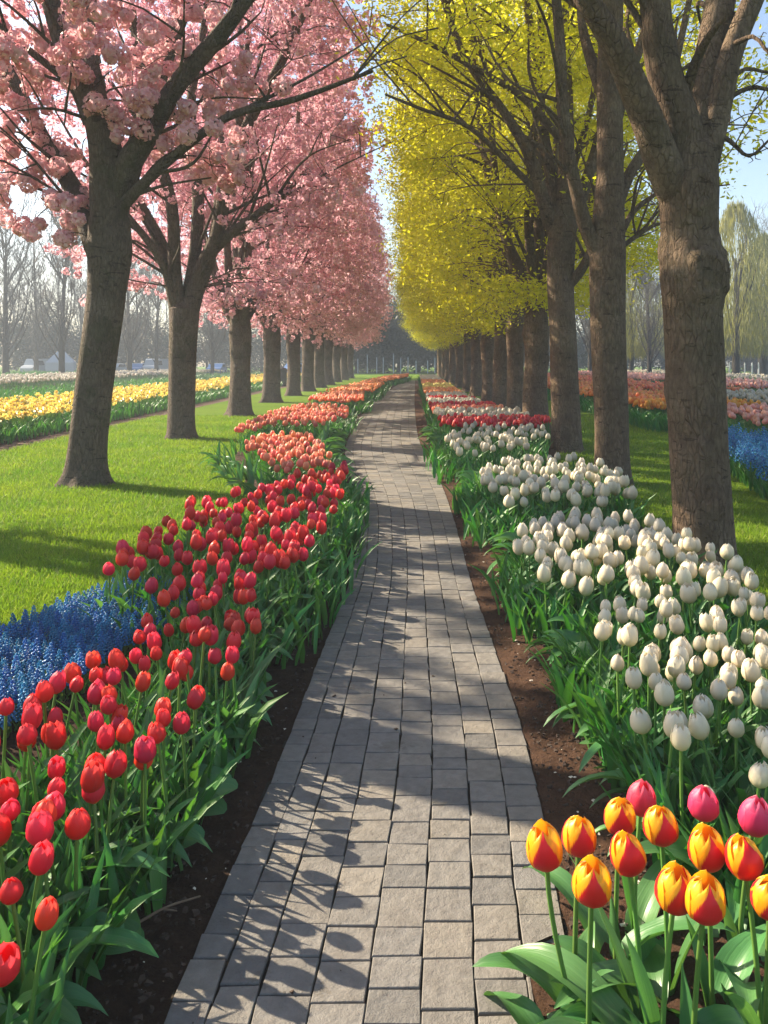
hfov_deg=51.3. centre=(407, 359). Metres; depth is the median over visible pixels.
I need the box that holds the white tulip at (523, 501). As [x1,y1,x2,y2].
[520,496,527,521]
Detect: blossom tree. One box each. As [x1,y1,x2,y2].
[0,0,393,439]
[0,0,438,488]
[87,0,385,416]
[154,3,389,402]
[208,80,382,395]
[257,115,383,391]
[258,178,389,387]
[324,184,394,384]
[332,209,392,381]
[340,219,394,379]
[347,234,397,377]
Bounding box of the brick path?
[164,380,568,1023]
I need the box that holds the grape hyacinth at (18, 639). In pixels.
[14,638,21,654]
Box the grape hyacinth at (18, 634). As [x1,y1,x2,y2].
[14,631,20,645]
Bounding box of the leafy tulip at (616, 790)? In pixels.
[590,786,680,825]
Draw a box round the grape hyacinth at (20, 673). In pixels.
[15,671,23,703]
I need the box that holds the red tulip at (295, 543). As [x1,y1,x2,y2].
[272,539,311,589]
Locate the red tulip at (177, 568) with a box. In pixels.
[166,562,215,605]
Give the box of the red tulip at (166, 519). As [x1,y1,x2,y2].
[162,515,170,546]
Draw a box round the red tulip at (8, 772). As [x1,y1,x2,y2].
[3,738,36,799]
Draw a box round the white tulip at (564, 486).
[556,479,568,516]
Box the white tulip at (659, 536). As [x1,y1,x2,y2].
[654,531,665,561]
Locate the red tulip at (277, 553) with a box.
[257,548,292,599]
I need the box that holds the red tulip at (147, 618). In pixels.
[126,612,173,691]
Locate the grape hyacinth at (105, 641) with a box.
[103,640,108,664]
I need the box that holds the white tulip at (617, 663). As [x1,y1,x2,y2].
[589,653,646,724]
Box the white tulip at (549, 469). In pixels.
[545,465,552,490]
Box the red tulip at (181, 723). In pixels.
[173,711,200,815]
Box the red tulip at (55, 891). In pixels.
[32,801,70,898]
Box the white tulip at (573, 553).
[569,549,580,590]
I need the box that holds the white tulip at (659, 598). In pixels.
[648,593,674,647]
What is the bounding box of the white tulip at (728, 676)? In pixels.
[712,667,749,745]
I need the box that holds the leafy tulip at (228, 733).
[151,669,258,749]
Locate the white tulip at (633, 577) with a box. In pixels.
[628,573,648,603]
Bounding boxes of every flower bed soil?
[0,384,397,1023]
[415,380,765,1023]
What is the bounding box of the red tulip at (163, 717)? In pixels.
[153,708,178,811]
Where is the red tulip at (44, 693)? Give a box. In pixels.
[26,680,86,768]
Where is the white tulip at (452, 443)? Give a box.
[447,441,454,466]
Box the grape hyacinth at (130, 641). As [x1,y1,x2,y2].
[124,627,144,653]
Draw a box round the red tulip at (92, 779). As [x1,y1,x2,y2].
[58,760,140,870]
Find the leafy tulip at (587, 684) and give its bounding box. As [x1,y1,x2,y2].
[568,654,594,701]
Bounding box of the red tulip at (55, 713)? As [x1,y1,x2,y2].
[7,706,77,787]
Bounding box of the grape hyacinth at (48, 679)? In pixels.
[45,668,64,710]
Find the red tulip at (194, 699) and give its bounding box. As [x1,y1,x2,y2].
[175,688,206,774]
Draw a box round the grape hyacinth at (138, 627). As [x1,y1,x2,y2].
[137,622,144,649]
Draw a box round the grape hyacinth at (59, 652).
[54,649,63,668]
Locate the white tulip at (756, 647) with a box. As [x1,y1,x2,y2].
[746,642,762,707]
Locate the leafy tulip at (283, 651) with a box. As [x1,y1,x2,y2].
[221,623,292,659]
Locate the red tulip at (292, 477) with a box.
[288,474,295,493]
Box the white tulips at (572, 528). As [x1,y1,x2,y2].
[449,416,681,568]
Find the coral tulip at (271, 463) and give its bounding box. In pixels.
[265,460,280,483]
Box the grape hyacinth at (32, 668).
[27,666,36,685]
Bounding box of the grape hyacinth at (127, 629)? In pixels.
[121,618,131,654]
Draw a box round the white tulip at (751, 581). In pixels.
[741,571,758,627]
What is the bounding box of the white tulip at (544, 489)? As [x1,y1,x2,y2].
[537,487,553,516]
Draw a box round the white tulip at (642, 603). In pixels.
[614,597,647,648]
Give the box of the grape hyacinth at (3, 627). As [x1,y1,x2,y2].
[0,623,6,637]
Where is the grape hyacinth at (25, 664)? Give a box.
[22,660,26,676]
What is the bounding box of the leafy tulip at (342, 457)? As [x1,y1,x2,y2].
[324,442,355,464]
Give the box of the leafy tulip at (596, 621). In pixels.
[532,609,597,633]
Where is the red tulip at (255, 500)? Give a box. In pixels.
[252,498,263,529]
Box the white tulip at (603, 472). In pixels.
[600,467,607,479]
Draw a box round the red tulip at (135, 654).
[127,647,166,707]
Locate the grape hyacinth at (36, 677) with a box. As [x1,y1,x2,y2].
[32,668,42,690]
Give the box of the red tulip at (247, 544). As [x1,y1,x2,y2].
[242,536,279,595]
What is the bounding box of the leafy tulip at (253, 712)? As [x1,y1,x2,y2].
[189,707,266,751]
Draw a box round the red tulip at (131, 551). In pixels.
[116,546,154,582]
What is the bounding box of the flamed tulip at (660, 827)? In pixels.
[554,805,725,1008]
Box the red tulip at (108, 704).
[78,694,145,791]
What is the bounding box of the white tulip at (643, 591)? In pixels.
[635,582,650,616]
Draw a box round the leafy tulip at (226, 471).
[214,458,232,485]
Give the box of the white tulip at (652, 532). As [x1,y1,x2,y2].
[650,529,675,569]
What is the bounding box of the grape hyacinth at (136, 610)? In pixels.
[133,602,140,618]
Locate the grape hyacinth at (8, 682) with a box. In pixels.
[6,677,14,695]
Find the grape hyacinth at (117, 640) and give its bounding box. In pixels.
[114,636,124,654]
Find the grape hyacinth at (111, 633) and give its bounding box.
[106,628,113,646]
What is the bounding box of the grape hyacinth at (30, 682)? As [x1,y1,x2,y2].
[28,675,36,693]
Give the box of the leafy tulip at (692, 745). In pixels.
[619,729,696,796]
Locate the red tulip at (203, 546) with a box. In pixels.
[190,536,210,573]
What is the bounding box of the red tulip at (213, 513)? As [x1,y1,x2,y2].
[209,508,217,526]
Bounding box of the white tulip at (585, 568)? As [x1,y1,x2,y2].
[574,558,591,600]
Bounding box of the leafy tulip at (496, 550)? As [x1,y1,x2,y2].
[484,545,506,554]
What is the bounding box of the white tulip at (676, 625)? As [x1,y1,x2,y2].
[665,614,707,666]
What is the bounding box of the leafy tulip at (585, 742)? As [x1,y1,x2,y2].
[579,717,662,743]
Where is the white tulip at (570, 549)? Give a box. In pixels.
[562,535,572,555]
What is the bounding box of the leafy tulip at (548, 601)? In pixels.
[526,587,585,615]
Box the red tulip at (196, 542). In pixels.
[182,533,201,583]
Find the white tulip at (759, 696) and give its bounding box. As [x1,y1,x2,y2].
[733,685,767,744]
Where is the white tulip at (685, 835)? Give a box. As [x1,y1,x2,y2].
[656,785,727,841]
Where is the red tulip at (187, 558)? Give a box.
[181,550,192,600]
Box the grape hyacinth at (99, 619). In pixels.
[91,616,103,651]
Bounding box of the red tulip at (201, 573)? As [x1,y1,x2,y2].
[180,571,204,614]
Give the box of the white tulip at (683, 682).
[676,672,727,744]
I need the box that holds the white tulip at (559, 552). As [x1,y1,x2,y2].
[530,547,580,599]
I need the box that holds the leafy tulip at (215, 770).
[141,706,234,776]
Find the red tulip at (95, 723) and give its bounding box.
[64,710,136,803]
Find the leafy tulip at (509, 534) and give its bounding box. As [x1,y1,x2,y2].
[485,532,516,544]
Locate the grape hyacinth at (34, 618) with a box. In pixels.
[22,616,45,641]
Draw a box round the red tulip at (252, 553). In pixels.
[246,548,256,572]
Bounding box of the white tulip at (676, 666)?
[661,653,685,744]
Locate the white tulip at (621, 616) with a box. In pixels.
[591,606,631,650]
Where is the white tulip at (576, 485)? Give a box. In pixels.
[570,480,580,509]
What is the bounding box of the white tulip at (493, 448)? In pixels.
[490,444,495,464]
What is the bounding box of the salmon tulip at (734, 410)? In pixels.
[732,407,737,422]
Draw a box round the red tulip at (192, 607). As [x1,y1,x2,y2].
[180,599,201,650]
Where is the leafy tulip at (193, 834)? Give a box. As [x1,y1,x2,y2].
[96,799,211,866]
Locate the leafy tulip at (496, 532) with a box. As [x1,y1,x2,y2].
[490,520,529,534]
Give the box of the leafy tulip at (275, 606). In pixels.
[264,582,318,617]
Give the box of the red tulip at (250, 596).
[238,587,267,665]
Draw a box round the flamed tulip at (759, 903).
[721,874,767,1023]
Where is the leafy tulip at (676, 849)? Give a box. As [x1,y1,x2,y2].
[640,835,763,922]
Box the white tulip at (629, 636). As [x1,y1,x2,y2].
[586,623,652,701]
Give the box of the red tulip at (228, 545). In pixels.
[222,538,238,593]
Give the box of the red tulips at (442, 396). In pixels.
[426,394,474,405]
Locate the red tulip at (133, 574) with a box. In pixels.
[116,566,139,619]
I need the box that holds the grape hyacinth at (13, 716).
[7,705,21,732]
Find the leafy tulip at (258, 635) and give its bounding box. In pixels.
[239,619,280,648]
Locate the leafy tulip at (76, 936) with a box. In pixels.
[43,917,115,955]
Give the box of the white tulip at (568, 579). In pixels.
[548,569,575,628]
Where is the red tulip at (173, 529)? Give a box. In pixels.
[169,523,181,562]
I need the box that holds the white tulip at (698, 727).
[688,711,751,818]
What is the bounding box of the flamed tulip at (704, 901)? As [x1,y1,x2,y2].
[680,870,725,1023]
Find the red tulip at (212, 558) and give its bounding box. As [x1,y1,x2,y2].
[207,551,217,589]
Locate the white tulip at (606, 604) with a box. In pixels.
[590,599,621,655]
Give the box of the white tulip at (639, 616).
[634,608,644,654]
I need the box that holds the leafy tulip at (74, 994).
[1,980,107,1023]
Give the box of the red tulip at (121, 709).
[67,703,127,790]
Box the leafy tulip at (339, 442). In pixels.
[325,439,344,446]
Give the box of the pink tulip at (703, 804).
[675,784,765,966]
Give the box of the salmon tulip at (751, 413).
[749,411,754,430]
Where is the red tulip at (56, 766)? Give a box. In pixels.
[48,755,65,849]
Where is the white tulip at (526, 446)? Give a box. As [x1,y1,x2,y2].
[522,441,529,462]
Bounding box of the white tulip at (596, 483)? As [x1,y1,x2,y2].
[592,480,606,506]
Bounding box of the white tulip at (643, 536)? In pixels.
[637,532,650,545]
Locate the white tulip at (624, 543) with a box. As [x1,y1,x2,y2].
[618,535,630,571]
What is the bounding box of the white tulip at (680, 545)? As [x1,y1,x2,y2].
[676,538,698,587]
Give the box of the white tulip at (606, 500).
[583,495,607,515]
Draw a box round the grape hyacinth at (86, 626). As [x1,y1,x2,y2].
[82,616,91,639]
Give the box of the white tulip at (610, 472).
[593,469,612,484]
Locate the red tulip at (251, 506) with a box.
[247,500,267,534]
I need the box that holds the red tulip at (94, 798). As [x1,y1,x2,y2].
[81,783,140,893]
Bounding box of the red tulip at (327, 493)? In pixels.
[323,488,330,508]
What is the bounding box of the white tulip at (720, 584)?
[697,576,727,615]
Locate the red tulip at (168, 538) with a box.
[163,532,173,570]
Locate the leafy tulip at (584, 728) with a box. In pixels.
[562,693,682,736]
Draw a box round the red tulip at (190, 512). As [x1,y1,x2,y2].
[184,505,195,548]
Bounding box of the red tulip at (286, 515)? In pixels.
[281,506,291,552]
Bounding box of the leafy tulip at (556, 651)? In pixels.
[525,614,586,664]
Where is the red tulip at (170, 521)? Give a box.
[167,518,176,552]
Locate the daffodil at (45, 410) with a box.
[42,408,48,423]
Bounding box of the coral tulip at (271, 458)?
[268,457,274,482]
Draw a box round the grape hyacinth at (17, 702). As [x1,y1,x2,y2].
[16,691,25,717]
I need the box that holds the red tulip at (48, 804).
[7,797,56,943]
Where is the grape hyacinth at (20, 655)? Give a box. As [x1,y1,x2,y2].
[18,646,25,667]
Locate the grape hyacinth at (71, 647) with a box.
[59,635,75,658]
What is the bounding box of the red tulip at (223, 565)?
[216,558,261,615]
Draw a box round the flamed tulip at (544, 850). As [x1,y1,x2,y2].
[483,818,595,1023]
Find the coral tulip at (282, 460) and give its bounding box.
[279,458,286,479]
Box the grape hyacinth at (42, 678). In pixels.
[39,675,48,710]
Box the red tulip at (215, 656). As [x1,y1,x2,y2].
[181,648,254,706]
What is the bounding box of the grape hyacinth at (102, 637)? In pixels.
[97,631,107,666]
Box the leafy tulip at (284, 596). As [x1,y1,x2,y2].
[245,572,302,625]
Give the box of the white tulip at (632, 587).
[625,579,643,623]
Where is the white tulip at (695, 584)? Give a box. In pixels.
[691,581,707,631]
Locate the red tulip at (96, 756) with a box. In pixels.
[72,752,120,842]
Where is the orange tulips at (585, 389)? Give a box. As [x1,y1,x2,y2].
[547,377,736,409]
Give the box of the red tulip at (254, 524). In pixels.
[242,520,257,571]
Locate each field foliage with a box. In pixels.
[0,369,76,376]
[0,371,262,402]
[0,379,300,444]
[0,382,258,440]
[547,389,667,431]
[664,413,766,436]
[731,451,767,500]
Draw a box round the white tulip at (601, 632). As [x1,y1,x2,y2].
[590,621,610,694]
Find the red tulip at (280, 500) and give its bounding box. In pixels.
[276,495,285,528]
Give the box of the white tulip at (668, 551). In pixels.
[663,541,674,590]
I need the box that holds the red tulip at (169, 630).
[162,623,173,671]
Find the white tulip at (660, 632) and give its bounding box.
[654,623,666,677]
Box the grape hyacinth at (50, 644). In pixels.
[36,643,55,672]
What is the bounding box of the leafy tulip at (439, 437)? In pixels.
[431,429,452,444]
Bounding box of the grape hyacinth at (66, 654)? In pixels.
[62,652,69,688]
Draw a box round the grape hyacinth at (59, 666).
[53,659,60,670]
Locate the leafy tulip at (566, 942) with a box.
[550,935,631,1023]
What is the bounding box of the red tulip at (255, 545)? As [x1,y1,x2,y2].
[235,540,263,571]
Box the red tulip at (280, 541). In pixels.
[273,535,283,546]
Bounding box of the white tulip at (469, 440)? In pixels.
[466,436,472,444]
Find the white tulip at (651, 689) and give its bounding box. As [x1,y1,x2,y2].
[627,664,688,715]
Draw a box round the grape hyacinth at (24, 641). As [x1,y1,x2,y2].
[21,637,29,657]
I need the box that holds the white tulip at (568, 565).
[557,559,585,614]
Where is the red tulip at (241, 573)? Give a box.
[225,568,246,601]
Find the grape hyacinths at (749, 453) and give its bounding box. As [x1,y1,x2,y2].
[728,422,767,499]
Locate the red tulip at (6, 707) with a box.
[0,697,66,778]
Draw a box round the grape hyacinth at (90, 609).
[88,605,94,622]
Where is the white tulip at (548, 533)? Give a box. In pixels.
[544,530,560,571]
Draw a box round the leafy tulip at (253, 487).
[224,467,272,499]
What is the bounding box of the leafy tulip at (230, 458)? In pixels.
[202,439,235,467]
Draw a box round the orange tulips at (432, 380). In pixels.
[421,379,445,383]
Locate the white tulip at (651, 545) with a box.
[646,541,676,584]
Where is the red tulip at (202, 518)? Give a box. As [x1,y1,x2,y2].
[199,513,206,539]
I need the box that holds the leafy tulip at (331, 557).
[315,556,346,571]
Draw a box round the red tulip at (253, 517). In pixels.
[249,514,257,539]
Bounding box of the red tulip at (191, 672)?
[180,665,210,708]
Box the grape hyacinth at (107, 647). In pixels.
[103,637,112,666]
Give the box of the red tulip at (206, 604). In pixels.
[201,596,225,654]
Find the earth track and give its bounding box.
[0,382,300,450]
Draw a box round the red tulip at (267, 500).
[265,495,270,512]
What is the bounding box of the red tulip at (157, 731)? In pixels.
[127,721,181,831]
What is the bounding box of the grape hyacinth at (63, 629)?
[59,618,67,652]
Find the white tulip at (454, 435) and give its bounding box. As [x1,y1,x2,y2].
[452,433,457,439]
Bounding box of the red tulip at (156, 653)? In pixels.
[142,645,175,704]
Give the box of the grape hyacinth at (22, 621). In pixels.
[18,616,28,634]
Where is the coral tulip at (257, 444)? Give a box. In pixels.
[251,442,259,460]
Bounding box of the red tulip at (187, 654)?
[179,647,219,744]
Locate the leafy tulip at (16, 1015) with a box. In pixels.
[13,1012,27,1023]
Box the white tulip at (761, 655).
[753,644,767,727]
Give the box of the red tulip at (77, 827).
[64,807,90,926]
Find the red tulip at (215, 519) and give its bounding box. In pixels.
[212,516,221,555]
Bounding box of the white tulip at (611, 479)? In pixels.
[606,478,615,507]
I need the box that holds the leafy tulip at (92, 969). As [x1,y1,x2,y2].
[16,861,123,979]
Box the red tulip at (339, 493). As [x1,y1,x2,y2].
[336,488,343,523]
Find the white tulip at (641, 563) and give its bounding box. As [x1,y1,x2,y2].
[634,555,648,579]
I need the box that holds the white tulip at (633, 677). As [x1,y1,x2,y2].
[625,666,643,764]
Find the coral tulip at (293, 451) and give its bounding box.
[291,449,296,471]
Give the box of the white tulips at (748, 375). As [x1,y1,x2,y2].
[627,369,767,381]
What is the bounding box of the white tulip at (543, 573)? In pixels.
[529,563,558,629]
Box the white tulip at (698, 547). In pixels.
[692,537,701,552]
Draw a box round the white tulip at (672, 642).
[645,638,690,679]
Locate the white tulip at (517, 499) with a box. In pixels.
[509,487,530,518]
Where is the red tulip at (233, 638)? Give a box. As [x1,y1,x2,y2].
[218,630,278,699]
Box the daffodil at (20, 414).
[17,412,22,425]
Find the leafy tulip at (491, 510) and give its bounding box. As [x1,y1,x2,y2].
[480,501,518,523]
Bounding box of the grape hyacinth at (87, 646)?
[84,645,100,682]
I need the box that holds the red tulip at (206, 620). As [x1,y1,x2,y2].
[200,616,211,667]
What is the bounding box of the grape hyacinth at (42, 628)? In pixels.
[38,621,44,636]
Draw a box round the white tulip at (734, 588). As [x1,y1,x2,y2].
[717,576,740,629]
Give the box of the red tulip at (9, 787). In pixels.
[0,777,28,880]
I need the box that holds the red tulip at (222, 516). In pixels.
[217,512,226,522]
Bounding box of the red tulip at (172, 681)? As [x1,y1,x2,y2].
[134,670,178,749]
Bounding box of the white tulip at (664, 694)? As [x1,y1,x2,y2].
[649,678,674,771]
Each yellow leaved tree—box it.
[321,0,767,452]
[344,0,767,430]
[364,0,635,407]
[370,0,651,411]
[377,21,550,401]
[379,91,526,395]
[380,181,485,387]
[388,160,475,391]
[388,223,455,384]
[391,257,444,379]
[392,230,448,381]
[392,259,467,376]
[416,0,767,487]
[563,0,767,568]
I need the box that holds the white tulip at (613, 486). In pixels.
[591,480,616,512]
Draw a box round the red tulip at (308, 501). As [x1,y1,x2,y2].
[305,498,311,532]
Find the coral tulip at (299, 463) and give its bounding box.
[296,458,302,495]
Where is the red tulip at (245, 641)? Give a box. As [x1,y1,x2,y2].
[201,607,267,662]
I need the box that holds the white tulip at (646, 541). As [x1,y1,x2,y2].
[622,538,652,572]
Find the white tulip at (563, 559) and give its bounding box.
[558,553,577,607]
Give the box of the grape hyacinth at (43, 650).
[40,640,47,671]
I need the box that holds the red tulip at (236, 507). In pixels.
[233,503,241,544]
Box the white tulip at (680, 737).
[639,723,705,834]
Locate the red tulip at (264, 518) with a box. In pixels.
[260,512,269,535]
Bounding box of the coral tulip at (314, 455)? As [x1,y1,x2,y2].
[311,452,317,471]
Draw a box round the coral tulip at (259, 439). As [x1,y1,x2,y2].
[256,436,261,448]
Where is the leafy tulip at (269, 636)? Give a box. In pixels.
[224,610,281,667]
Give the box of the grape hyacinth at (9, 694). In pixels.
[7,687,16,717]
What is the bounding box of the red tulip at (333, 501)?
[330,498,337,528]
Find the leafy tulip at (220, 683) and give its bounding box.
[213,680,236,694]
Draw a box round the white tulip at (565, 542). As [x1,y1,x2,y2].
[560,535,570,572]
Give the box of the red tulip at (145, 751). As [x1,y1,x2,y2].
[124,735,199,854]
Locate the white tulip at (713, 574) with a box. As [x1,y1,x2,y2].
[679,568,736,620]
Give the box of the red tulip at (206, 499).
[200,495,211,531]
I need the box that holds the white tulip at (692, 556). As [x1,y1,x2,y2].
[659,551,697,565]
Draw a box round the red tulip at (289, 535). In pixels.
[284,529,298,576]
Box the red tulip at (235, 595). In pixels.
[222,588,266,623]
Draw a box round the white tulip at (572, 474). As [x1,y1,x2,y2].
[570,471,575,481]
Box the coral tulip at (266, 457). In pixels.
[263,453,273,483]
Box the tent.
[45,351,75,371]
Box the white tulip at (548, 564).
[533,560,560,601]
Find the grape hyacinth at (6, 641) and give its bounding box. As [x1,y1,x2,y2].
[4,638,13,665]
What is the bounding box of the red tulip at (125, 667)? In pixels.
[121,658,162,702]
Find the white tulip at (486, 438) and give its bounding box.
[484,435,490,452]
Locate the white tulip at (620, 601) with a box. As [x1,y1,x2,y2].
[592,595,626,645]
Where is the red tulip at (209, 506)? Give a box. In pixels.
[205,501,213,529]
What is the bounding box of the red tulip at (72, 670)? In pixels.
[63,662,95,754]
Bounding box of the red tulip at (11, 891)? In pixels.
[0,877,40,1017]
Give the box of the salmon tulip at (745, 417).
[743,414,746,427]
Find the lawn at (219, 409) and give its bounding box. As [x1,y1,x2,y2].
[0,367,767,625]
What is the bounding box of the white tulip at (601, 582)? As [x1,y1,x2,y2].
[597,573,627,608]
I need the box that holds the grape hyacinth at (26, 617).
[20,609,29,639]
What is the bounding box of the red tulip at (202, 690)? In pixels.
[185,685,206,760]
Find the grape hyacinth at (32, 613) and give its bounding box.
[29,611,36,633]
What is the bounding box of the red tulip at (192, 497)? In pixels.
[188,495,195,531]
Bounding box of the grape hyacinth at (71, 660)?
[66,657,87,695]
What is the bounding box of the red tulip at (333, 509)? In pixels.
[327,504,337,541]
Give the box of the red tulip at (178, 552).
[174,548,186,581]
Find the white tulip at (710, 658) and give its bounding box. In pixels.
[703,649,734,715]
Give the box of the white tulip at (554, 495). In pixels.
[550,488,559,512]
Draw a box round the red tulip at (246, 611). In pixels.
[244,607,282,665]
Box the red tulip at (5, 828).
[0,812,28,924]
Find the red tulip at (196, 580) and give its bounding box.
[191,573,213,619]
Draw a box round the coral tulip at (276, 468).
[261,464,279,484]
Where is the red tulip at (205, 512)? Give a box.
[201,509,208,519]
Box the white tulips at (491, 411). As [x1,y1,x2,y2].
[433,406,528,422]
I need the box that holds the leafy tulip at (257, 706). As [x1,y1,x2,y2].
[183,672,271,724]
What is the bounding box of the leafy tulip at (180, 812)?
[140,724,183,814]
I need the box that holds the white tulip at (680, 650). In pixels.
[670,644,688,710]
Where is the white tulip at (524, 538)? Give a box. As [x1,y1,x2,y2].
[519,535,533,570]
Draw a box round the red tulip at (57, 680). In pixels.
[35,669,87,762]
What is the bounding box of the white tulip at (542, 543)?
[526,538,559,585]
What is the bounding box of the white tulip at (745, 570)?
[741,566,765,610]
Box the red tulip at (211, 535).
[205,528,217,587]
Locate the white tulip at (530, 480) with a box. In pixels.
[525,477,540,502]
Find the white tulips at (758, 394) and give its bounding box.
[727,388,767,410]
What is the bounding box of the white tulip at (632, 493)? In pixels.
[624,485,639,517]
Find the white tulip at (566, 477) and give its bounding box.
[556,474,569,503]
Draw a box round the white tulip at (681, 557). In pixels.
[676,551,686,593]
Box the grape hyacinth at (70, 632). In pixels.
[67,625,74,640]
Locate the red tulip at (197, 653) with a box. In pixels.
[189,634,198,685]
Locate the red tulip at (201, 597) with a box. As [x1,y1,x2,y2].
[199,594,206,615]
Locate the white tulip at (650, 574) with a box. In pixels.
[625,564,656,596]
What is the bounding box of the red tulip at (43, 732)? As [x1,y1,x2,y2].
[17,721,105,796]
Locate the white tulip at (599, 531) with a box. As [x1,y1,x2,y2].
[589,529,603,567]
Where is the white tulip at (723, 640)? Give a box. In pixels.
[715,632,765,697]
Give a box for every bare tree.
[0,137,49,373]
[0,260,30,369]
[7,213,61,370]
[14,157,87,372]
[28,272,56,326]
[65,262,86,336]
[68,241,86,336]
[119,206,156,371]
[125,222,161,362]
[133,209,180,370]
[161,252,186,332]
[198,254,228,374]
[360,292,436,372]
[383,252,403,369]
[574,259,591,374]
[626,209,663,371]
[626,242,640,334]
[642,245,664,370]
[729,238,762,361]
[732,198,767,373]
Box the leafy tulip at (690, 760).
[599,749,693,784]
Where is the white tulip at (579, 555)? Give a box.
[574,552,598,599]
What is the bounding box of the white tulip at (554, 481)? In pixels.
[550,477,566,508]
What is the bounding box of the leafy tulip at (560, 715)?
[552,702,609,727]
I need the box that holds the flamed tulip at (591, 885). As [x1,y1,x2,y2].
[572,854,611,1023]
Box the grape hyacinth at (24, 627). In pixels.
[21,625,27,641]
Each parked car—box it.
[20,359,47,372]
[116,363,126,370]
[126,363,143,370]
[142,359,168,369]
[206,363,226,373]
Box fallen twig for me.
[140,895,200,922]
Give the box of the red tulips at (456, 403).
[427,400,495,415]
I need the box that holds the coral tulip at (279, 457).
[263,454,293,478]
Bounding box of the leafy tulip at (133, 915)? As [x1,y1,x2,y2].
[51,824,163,934]
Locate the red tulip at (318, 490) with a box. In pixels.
[315,484,321,496]
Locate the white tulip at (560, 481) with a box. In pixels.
[556,478,566,509]
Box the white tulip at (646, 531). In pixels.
[623,528,650,565]
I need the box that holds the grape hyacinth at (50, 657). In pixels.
[44,646,54,672]
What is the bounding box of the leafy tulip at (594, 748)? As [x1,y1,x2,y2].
[579,704,692,771]
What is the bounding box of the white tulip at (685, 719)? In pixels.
[662,710,687,805]
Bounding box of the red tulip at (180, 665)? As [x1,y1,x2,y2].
[168,656,192,749]
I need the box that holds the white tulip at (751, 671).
[741,658,760,732]
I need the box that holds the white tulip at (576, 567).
[571,559,611,613]
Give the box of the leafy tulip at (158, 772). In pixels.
[156,689,235,781]
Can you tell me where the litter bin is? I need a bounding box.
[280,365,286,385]
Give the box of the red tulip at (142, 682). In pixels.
[129,670,160,748]
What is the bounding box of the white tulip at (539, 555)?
[532,547,545,593]
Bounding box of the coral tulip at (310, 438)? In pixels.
[308,435,313,445]
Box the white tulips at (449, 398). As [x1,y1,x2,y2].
[426,396,480,410]
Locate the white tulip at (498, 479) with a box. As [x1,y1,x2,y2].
[485,474,502,512]
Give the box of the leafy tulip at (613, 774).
[563,740,685,838]
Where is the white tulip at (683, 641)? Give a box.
[659,636,689,705]
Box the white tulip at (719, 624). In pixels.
[689,616,726,682]
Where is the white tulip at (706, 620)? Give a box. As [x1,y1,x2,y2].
[699,612,713,634]
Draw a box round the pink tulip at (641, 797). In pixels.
[621,779,682,1000]
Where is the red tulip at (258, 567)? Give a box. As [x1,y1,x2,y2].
[251,560,285,607]
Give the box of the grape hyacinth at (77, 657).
[75,648,90,678]
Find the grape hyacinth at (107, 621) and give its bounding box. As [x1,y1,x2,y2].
[103,618,111,635]
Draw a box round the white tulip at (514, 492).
[510,487,530,521]
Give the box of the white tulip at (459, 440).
[454,436,468,458]
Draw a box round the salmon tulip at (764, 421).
[762,418,767,425]
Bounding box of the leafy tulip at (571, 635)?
[541,629,581,641]
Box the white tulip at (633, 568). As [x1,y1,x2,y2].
[626,564,640,606]
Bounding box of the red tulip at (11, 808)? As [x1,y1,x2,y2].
[0,798,29,884]
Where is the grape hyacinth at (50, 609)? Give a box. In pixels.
[41,606,53,630]
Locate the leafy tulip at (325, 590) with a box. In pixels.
[274,567,326,593]
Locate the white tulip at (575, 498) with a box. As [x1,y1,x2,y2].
[570,492,589,529]
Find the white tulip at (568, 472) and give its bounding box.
[565,469,571,484]
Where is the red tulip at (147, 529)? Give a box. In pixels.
[140,525,154,565]
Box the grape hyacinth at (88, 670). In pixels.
[82,649,91,688]
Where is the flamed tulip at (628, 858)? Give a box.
[567,830,701,1023]
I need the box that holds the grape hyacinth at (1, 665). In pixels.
[0,659,13,678]
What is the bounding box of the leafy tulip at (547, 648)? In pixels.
[536,645,580,668]
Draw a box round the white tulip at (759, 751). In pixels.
[744,734,767,764]
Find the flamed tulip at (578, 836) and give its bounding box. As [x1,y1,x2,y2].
[472,815,613,1007]
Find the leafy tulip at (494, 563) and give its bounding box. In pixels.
[486,543,518,573]
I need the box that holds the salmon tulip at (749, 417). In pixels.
[746,413,751,429]
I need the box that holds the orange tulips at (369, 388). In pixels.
[326,381,383,397]
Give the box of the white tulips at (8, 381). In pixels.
[0,368,223,391]
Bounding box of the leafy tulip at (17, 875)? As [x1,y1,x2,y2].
[15,847,100,903]
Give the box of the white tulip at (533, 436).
[531,433,536,446]
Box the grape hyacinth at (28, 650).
[23,647,44,668]
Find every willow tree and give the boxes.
[626,252,662,371]
[654,304,664,360]
[661,281,733,340]
[719,200,767,377]
[725,231,767,374]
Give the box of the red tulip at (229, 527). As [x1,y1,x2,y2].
[225,520,233,538]
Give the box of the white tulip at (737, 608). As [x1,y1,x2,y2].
[731,598,753,658]
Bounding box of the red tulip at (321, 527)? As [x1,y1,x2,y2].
[315,520,326,562]
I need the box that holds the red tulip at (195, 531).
[192,528,200,558]
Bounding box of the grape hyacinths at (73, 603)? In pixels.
[5,570,192,681]
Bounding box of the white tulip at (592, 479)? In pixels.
[588,472,594,499]

